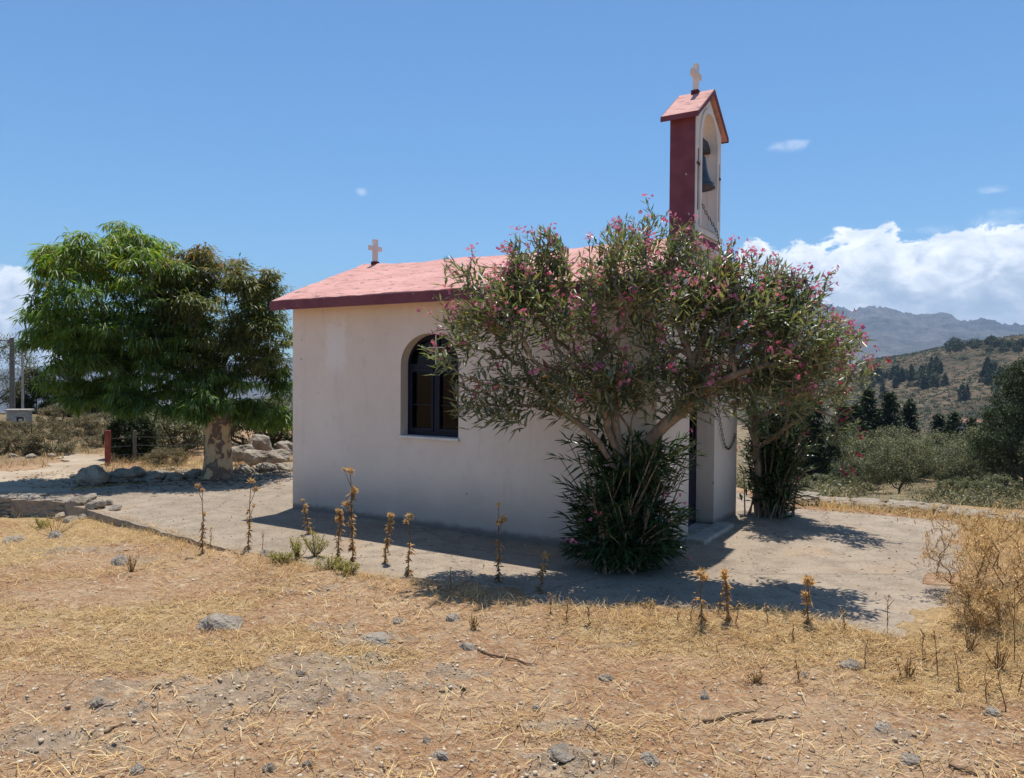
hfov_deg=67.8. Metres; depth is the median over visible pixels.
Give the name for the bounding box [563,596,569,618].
dry stalk
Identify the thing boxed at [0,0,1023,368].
sky
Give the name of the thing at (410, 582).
dry grass
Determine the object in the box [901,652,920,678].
dry weed
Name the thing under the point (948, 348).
hill tree
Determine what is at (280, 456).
boulder
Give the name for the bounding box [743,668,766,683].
dry weed
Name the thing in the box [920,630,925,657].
dry stalk
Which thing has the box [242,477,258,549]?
thistle
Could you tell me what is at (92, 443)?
scrub bush
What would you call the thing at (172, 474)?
boulder
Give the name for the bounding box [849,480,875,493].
shrub
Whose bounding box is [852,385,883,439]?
conifer
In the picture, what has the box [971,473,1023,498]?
shrub
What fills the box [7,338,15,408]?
utility pole
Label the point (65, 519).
rubble stone
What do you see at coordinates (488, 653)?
stick
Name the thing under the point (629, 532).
oleander
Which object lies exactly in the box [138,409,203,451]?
bush
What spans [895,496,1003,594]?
thorn bush
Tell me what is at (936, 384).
hill tree
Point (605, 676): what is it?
stone
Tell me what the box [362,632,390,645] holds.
stone
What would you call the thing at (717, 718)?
stick
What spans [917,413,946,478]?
conifer
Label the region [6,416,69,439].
scrub bush
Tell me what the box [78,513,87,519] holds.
rubble stone
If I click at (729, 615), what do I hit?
thistle
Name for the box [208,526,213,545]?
dry stalk
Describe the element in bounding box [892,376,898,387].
hill tree
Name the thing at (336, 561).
weed
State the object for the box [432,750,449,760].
stone
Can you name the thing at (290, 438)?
bush
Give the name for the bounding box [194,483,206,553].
thistle
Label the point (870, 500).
stone wall
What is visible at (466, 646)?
stone
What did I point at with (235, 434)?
bush
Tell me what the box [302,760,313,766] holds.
stone
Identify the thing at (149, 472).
rubble
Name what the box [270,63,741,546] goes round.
chapel
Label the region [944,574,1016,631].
thorn bush
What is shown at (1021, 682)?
dry stalk
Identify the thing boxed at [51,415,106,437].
scrub bush
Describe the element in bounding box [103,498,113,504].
rubble stone
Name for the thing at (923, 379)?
hill tree
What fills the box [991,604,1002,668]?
dry stalk
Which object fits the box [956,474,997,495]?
shrub
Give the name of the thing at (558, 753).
stone
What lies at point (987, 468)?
pine tree
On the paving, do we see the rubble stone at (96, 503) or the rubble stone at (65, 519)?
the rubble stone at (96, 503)
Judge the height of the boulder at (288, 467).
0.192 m
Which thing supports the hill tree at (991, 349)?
on the hill
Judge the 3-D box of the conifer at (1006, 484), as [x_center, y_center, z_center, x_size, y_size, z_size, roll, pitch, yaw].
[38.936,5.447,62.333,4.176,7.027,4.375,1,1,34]
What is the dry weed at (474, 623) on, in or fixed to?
on the ground at (334, 727)
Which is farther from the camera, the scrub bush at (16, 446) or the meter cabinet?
the meter cabinet
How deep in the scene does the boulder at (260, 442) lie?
14.65 m
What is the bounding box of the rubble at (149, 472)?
[69,465,286,484]
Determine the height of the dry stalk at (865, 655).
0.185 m
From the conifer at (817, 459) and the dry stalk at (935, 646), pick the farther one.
the conifer at (817, 459)
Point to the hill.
(970, 354)
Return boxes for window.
[398,334,458,441]
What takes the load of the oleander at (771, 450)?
on the ground at (334, 727)
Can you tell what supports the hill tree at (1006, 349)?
on the hill
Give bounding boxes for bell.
[702,138,714,191]
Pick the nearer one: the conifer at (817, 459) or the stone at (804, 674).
the stone at (804, 674)
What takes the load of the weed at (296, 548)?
on the paving
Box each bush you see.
[0,418,16,437]
[0,419,35,435]
[0,434,30,454]
[1,367,108,417]
[3,433,51,453]
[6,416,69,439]
[11,430,80,455]
[34,404,85,425]
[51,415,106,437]
[72,411,114,429]
[80,435,104,447]
[100,413,159,460]
[102,404,180,442]
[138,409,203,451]
[139,453,168,463]
[144,446,190,465]
[166,397,241,447]
[231,398,290,446]
[238,390,292,445]
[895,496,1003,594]
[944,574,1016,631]
[951,505,1023,616]
[964,498,1023,589]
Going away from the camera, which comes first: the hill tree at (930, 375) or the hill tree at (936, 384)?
the hill tree at (936, 384)
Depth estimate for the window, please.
8.50 m
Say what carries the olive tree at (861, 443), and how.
on the ground at (334, 727)
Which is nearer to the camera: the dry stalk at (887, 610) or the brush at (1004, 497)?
the dry stalk at (887, 610)
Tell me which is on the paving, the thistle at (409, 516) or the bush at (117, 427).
the thistle at (409, 516)
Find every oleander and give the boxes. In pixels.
[417,193,876,574]
[735,254,890,518]
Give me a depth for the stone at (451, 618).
5.28 m
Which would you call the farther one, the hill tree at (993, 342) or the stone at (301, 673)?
the hill tree at (993, 342)
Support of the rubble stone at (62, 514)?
on the ground at (334, 727)
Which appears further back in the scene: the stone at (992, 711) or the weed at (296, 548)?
the weed at (296, 548)
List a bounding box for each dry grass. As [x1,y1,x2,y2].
[0,420,244,467]
[14,511,1002,666]
[87,446,292,473]
[787,494,1023,537]
[825,498,1023,666]
[827,482,1022,513]
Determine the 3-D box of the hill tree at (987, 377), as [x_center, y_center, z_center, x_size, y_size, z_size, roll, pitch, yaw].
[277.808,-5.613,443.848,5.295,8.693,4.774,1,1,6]
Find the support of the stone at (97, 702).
on the ground at (334, 727)
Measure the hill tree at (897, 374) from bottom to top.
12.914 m
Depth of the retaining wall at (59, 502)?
10.00 m
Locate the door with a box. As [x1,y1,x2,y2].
[688,405,696,525]
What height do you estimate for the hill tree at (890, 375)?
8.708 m
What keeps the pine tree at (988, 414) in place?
on the ground at (334, 727)
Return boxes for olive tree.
[0,329,44,407]
[821,428,872,454]
[822,446,872,475]
[826,431,914,488]
[827,454,883,488]
[852,423,923,470]
[855,433,943,493]
[902,429,964,476]
[929,440,1005,485]
[939,421,1023,477]
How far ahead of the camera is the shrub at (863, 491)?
29.89 m
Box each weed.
[29,516,52,530]
[37,518,76,535]
[126,554,136,571]
[268,550,294,562]
[288,536,310,560]
[301,528,330,556]
[312,553,344,569]
[336,558,359,574]
[466,613,481,629]
[640,598,657,608]
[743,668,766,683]
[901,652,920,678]
[961,623,982,651]
[985,641,1011,670]
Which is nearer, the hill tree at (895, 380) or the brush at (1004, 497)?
the brush at (1004, 497)
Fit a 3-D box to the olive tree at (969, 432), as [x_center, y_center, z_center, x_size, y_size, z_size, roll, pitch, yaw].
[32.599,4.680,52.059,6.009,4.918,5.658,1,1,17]
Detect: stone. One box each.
[2,535,24,543]
[8,453,18,457]
[25,453,36,457]
[46,530,63,538]
[54,511,66,519]
[63,516,78,522]
[66,497,91,508]
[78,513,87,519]
[82,493,96,499]
[84,499,106,509]
[90,696,105,706]
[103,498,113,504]
[108,504,121,510]
[111,554,127,565]
[129,763,145,775]
[196,613,242,630]
[260,549,276,557]
[262,762,276,772]
[296,670,306,676]
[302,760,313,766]
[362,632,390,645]
[393,617,403,623]
[423,736,430,743]
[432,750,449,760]
[446,613,460,621]
[459,642,476,650]
[532,705,540,711]
[547,743,574,762]
[598,674,613,681]
[639,751,659,765]
[700,689,709,699]
[801,671,807,677]
[839,658,861,670]
[874,721,890,730]
[898,752,921,765]
[983,706,1002,716]
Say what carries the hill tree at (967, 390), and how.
on the hill
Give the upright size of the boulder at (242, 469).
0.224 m
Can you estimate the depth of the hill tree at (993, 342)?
562.27 m
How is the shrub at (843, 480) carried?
on the ground at (334, 727)
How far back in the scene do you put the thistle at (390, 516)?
6.77 m
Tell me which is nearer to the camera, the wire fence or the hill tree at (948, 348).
the wire fence
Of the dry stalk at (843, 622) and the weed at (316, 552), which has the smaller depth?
the dry stalk at (843, 622)
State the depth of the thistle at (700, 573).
5.17 m
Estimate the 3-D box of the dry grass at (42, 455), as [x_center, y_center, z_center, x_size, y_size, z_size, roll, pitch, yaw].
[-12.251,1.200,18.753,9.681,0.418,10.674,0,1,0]
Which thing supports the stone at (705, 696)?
on the ground at (334, 727)
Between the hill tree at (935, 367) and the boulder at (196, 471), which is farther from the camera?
the hill tree at (935, 367)
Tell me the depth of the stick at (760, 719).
3.85 m
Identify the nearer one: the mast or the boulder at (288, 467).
the boulder at (288, 467)
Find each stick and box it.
[104,722,121,733]
[437,586,474,599]
[477,648,536,664]
[702,710,756,721]
[751,715,784,721]
[948,763,979,775]
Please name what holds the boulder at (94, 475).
on the ground at (334, 727)
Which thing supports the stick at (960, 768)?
on the ground at (334, 727)
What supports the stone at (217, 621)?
on the ground at (334, 727)
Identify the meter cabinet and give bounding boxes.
[4,409,33,428]
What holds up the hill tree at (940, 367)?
on the hill
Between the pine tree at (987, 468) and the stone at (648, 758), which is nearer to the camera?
the stone at (648, 758)
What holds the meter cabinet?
on the ground at (334, 727)
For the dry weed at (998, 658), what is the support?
on the ground at (334, 727)
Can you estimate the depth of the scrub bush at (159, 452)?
14.12 m
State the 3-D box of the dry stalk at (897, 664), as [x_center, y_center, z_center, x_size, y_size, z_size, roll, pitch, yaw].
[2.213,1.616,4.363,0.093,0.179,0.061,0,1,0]
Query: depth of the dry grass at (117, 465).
13.84 m
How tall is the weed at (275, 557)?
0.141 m
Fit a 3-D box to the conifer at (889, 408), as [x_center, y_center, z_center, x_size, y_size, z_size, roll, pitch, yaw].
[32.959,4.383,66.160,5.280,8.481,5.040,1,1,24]
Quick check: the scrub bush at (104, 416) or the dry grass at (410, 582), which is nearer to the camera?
the dry grass at (410, 582)
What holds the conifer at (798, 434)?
on the ground at (334, 727)
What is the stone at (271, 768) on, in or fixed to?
on the ground at (334, 727)
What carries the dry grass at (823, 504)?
on the ground at (334, 727)
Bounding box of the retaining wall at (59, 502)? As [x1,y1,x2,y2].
[0,493,102,516]
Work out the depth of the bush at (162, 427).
17.31 m
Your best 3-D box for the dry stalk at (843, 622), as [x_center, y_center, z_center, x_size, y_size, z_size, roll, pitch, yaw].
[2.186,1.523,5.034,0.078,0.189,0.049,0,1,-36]
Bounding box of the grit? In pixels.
[117,481,954,625]
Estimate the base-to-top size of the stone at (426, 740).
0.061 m
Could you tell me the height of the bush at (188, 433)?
1.597 m
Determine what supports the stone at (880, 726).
on the ground at (334, 727)
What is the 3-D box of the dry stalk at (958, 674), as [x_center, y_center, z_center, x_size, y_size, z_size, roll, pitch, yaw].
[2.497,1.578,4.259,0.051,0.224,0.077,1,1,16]
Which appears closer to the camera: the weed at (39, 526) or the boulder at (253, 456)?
the weed at (39, 526)
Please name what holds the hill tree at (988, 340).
on the hill
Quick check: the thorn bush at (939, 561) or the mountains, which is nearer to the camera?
the thorn bush at (939, 561)
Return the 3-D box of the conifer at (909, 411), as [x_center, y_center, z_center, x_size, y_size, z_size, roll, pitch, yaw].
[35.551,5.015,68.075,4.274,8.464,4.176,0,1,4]
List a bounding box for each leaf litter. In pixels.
[0,466,292,495]
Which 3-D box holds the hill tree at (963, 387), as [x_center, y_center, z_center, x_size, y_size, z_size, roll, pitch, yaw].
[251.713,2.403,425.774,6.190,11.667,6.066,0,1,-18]
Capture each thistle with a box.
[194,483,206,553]
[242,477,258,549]
[300,499,312,533]
[332,508,345,559]
[342,466,357,561]
[381,511,394,562]
[402,511,414,575]
[494,502,508,583]
[535,550,549,594]
[693,566,709,622]
[719,567,734,619]
[799,572,817,624]
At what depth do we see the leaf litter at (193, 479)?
11.76 m
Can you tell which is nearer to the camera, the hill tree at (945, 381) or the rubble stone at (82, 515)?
the rubble stone at (82, 515)
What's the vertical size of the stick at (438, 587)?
0.015 m
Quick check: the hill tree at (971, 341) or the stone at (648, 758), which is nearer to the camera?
the stone at (648, 758)
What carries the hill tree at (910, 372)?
on the hill
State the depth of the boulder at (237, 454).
14.03 m
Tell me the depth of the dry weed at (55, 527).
8.24 m
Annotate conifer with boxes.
[791,399,846,484]
[791,407,809,473]
[817,421,847,486]
[832,402,853,426]
[835,425,853,458]
[842,403,871,447]
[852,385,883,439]
[873,391,912,473]
[898,399,925,476]
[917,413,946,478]
[934,410,971,480]
[961,414,979,476]
[979,415,1008,485]
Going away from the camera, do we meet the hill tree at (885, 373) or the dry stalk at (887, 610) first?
the dry stalk at (887, 610)
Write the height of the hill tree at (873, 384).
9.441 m
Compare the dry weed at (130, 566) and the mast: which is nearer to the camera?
the dry weed at (130, 566)
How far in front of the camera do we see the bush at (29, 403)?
32.23 m
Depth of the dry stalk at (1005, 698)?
4.01 m
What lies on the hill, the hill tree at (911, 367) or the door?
the hill tree at (911, 367)
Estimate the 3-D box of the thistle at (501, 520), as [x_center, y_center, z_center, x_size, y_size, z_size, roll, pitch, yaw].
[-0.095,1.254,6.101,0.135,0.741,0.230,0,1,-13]
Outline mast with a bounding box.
[21,350,23,408]
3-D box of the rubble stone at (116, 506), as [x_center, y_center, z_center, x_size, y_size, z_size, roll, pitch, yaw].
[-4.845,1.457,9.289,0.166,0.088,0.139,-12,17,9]
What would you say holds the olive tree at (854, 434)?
on the ground at (334, 727)
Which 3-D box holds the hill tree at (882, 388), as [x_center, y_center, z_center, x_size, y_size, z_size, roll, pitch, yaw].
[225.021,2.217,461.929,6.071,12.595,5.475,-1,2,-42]
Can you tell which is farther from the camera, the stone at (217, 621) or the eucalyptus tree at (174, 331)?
the eucalyptus tree at (174, 331)
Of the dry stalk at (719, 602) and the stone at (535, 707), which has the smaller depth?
the stone at (535, 707)
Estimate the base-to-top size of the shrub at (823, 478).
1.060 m
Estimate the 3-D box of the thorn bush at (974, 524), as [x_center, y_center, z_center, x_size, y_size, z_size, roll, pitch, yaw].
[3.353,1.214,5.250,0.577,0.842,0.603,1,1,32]
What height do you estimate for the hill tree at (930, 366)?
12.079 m
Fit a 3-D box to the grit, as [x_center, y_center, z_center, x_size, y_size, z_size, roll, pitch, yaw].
[-0.133,1.492,9.951,10.581,0.019,7.267,1,2,39]
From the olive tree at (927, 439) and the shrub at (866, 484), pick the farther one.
the olive tree at (927, 439)
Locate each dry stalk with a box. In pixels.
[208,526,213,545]
[546,592,553,612]
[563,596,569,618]
[585,603,591,624]
[689,592,697,621]
[717,580,729,614]
[734,601,740,625]
[787,652,802,683]
[840,607,846,630]
[859,641,869,666]
[884,594,894,632]
[890,655,906,677]
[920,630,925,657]
[927,630,941,674]
[953,649,962,690]
[979,662,994,701]
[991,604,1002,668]
[996,669,1009,711]
[1010,586,1017,661]
[1018,668,1023,693]
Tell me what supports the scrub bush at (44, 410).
on the ground at (334, 727)
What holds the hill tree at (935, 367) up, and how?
on the hill
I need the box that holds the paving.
[11,471,964,637]
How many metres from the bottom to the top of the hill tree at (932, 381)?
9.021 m
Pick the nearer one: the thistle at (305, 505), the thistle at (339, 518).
the thistle at (339, 518)
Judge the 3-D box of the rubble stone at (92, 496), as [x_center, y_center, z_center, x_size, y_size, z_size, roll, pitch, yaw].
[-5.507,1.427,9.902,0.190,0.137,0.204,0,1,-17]
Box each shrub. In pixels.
[800,473,836,490]
[815,473,847,491]
[845,484,867,495]
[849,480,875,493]
[928,475,980,498]
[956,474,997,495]
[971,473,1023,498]
[990,474,1023,496]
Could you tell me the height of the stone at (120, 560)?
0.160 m
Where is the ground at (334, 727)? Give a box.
[0,413,1023,777]
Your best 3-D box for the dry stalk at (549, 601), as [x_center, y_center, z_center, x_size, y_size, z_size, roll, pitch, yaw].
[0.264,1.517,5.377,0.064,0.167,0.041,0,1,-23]
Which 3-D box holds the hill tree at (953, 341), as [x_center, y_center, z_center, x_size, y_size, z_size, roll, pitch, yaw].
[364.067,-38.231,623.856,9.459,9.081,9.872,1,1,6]
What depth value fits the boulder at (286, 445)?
14.83 m
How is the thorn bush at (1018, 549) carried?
on the ground at (334, 727)
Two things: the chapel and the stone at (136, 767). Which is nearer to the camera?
the stone at (136, 767)
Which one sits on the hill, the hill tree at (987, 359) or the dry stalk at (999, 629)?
the hill tree at (987, 359)
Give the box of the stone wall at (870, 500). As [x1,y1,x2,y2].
[792,491,1023,525]
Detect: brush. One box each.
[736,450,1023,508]
[808,334,1023,435]
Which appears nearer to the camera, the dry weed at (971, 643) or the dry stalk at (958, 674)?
the dry stalk at (958, 674)
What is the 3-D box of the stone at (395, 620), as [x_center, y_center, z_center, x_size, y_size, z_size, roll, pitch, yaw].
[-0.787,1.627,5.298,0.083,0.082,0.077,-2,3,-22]
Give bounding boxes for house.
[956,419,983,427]
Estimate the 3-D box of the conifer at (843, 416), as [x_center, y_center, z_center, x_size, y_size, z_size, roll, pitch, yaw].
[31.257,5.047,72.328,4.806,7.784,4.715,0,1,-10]
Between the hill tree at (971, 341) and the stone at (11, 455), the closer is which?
the stone at (11, 455)
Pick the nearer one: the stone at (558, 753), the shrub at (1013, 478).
the stone at (558, 753)
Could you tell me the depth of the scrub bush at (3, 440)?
15.90 m
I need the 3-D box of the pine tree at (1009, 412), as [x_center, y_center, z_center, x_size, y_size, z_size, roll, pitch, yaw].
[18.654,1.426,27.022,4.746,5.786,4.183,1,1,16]
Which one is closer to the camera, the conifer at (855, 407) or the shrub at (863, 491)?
the shrub at (863, 491)
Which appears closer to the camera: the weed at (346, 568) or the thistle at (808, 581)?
the thistle at (808, 581)
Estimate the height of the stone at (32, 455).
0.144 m
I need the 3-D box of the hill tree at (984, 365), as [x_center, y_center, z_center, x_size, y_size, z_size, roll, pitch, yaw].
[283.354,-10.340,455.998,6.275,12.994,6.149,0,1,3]
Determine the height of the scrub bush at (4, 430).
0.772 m
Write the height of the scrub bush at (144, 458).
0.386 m
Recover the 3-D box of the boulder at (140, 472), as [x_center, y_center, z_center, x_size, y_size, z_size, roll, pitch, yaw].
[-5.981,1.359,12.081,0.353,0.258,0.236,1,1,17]
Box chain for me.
[702,204,736,449]
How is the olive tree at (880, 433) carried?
on the ground at (334, 727)
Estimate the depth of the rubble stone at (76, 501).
9.57 m
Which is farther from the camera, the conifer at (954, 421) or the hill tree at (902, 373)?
the hill tree at (902, 373)
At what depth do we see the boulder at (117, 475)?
11.76 m
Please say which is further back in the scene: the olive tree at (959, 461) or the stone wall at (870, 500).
the olive tree at (959, 461)
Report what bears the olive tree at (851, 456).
on the ground at (334, 727)
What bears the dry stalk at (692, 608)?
on the ground at (334, 727)
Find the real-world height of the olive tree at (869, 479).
2.541 m
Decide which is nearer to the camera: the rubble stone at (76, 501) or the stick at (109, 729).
the stick at (109, 729)
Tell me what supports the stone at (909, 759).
on the ground at (334, 727)
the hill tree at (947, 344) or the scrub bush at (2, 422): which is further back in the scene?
the hill tree at (947, 344)
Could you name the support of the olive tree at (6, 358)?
on the ground at (334, 727)
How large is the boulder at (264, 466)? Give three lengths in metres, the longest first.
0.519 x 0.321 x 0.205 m
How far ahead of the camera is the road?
12.38 m
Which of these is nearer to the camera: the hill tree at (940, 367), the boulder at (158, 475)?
the boulder at (158, 475)
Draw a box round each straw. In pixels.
[0,504,1023,777]
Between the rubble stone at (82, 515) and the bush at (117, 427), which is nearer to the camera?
the rubble stone at (82, 515)
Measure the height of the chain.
2.857 m
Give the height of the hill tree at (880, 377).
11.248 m
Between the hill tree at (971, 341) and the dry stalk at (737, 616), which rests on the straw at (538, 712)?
the dry stalk at (737, 616)
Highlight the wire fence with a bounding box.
[105,430,202,465]
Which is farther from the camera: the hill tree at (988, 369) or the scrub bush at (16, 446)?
the hill tree at (988, 369)
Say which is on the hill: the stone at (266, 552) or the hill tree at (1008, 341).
the hill tree at (1008, 341)
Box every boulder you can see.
[75,465,109,485]
[106,468,135,482]
[130,466,146,477]
[142,472,163,480]
[163,472,181,476]
[183,468,201,475]
[232,444,253,461]
[233,464,254,474]
[242,449,269,464]
[249,434,273,450]
[252,462,276,473]
[263,449,291,463]
[274,441,292,454]
[275,462,292,471]
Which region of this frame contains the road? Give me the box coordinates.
[0,453,104,516]
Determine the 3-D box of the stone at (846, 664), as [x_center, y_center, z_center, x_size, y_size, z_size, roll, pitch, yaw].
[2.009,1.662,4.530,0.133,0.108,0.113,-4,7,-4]
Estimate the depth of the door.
8.50 m
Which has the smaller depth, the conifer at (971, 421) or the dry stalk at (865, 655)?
the dry stalk at (865, 655)
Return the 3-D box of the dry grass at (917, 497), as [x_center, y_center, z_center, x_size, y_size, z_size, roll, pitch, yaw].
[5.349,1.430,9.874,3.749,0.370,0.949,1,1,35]
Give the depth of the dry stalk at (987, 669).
4.07 m
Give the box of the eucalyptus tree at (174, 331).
[6,220,294,479]
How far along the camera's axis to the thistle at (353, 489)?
6.80 m
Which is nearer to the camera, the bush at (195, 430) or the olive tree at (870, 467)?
the bush at (195, 430)
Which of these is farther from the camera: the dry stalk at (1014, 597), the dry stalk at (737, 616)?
the dry stalk at (737, 616)
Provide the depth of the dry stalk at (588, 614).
5.19 m
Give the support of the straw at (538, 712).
on the ground at (334, 727)
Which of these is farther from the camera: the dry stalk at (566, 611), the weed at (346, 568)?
the weed at (346, 568)
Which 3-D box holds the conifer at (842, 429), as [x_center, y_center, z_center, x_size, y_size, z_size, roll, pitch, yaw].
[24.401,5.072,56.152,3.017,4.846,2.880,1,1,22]
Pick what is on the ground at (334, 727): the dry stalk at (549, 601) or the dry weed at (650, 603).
the dry weed at (650, 603)
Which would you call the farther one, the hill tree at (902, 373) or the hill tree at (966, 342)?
the hill tree at (966, 342)
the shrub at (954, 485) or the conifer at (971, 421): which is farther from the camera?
the conifer at (971, 421)
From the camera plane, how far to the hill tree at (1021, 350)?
521.60 m
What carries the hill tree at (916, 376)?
on the hill
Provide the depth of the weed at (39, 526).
9.07 m
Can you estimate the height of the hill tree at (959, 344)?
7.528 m
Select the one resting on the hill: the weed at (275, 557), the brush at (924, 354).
the brush at (924, 354)
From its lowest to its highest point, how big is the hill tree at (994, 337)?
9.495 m
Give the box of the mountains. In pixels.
[0,304,1023,412]
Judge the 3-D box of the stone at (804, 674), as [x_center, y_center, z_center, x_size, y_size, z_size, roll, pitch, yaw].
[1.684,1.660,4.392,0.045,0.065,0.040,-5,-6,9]
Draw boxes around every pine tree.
[957,355,1023,485]
[959,383,1023,483]
[961,355,1023,469]
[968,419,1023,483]
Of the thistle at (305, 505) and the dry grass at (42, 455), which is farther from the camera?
the dry grass at (42, 455)
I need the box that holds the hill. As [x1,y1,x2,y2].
[737,335,1023,434]
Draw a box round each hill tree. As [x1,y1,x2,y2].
[870,378,875,386]
[877,383,886,398]
[878,369,883,381]
[882,369,893,377]
[888,370,892,379]
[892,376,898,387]
[893,369,901,383]
[900,367,906,380]
[906,363,915,375]
[907,369,913,380]
[908,374,918,380]
[919,374,928,388]
[926,363,932,372]
[927,373,938,384]
[930,375,935,385]
[932,363,940,374]
[933,378,939,387]
[938,362,943,373]
[940,372,950,385]
[943,341,950,347]
[945,346,953,351]
[950,337,960,343]
[953,342,965,349]
[956,383,967,399]
[961,339,968,345]
[963,384,970,398]
[968,337,981,345]
[980,361,987,376]
[983,335,993,344]
[983,356,990,369]
[983,367,992,377]
[984,372,991,383]
[985,334,997,343]
[985,346,994,351]
[989,338,1001,346]
[997,346,1009,352]
[1004,338,1016,345]
[1012,345,1022,351]
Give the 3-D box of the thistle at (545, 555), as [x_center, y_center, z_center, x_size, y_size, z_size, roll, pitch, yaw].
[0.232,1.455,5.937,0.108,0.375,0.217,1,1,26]
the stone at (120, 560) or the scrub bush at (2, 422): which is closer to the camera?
the stone at (120, 560)
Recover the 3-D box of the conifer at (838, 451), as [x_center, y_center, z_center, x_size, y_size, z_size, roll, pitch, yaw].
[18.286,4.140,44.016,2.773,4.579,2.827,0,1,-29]
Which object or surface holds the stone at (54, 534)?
on the ground at (334, 727)
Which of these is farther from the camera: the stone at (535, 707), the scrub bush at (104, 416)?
the scrub bush at (104, 416)
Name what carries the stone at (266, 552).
on the ground at (334, 727)
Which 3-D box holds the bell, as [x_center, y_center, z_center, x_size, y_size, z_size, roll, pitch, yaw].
[1.971,-2.383,8.104,0.380,0.560,0.510,1,1,32]
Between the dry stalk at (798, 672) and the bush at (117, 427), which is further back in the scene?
the bush at (117, 427)
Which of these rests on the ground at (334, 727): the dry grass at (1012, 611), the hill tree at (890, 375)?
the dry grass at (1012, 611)
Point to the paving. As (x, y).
(278, 519)
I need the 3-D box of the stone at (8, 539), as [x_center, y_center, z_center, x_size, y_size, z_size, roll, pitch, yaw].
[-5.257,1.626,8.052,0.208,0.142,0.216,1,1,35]

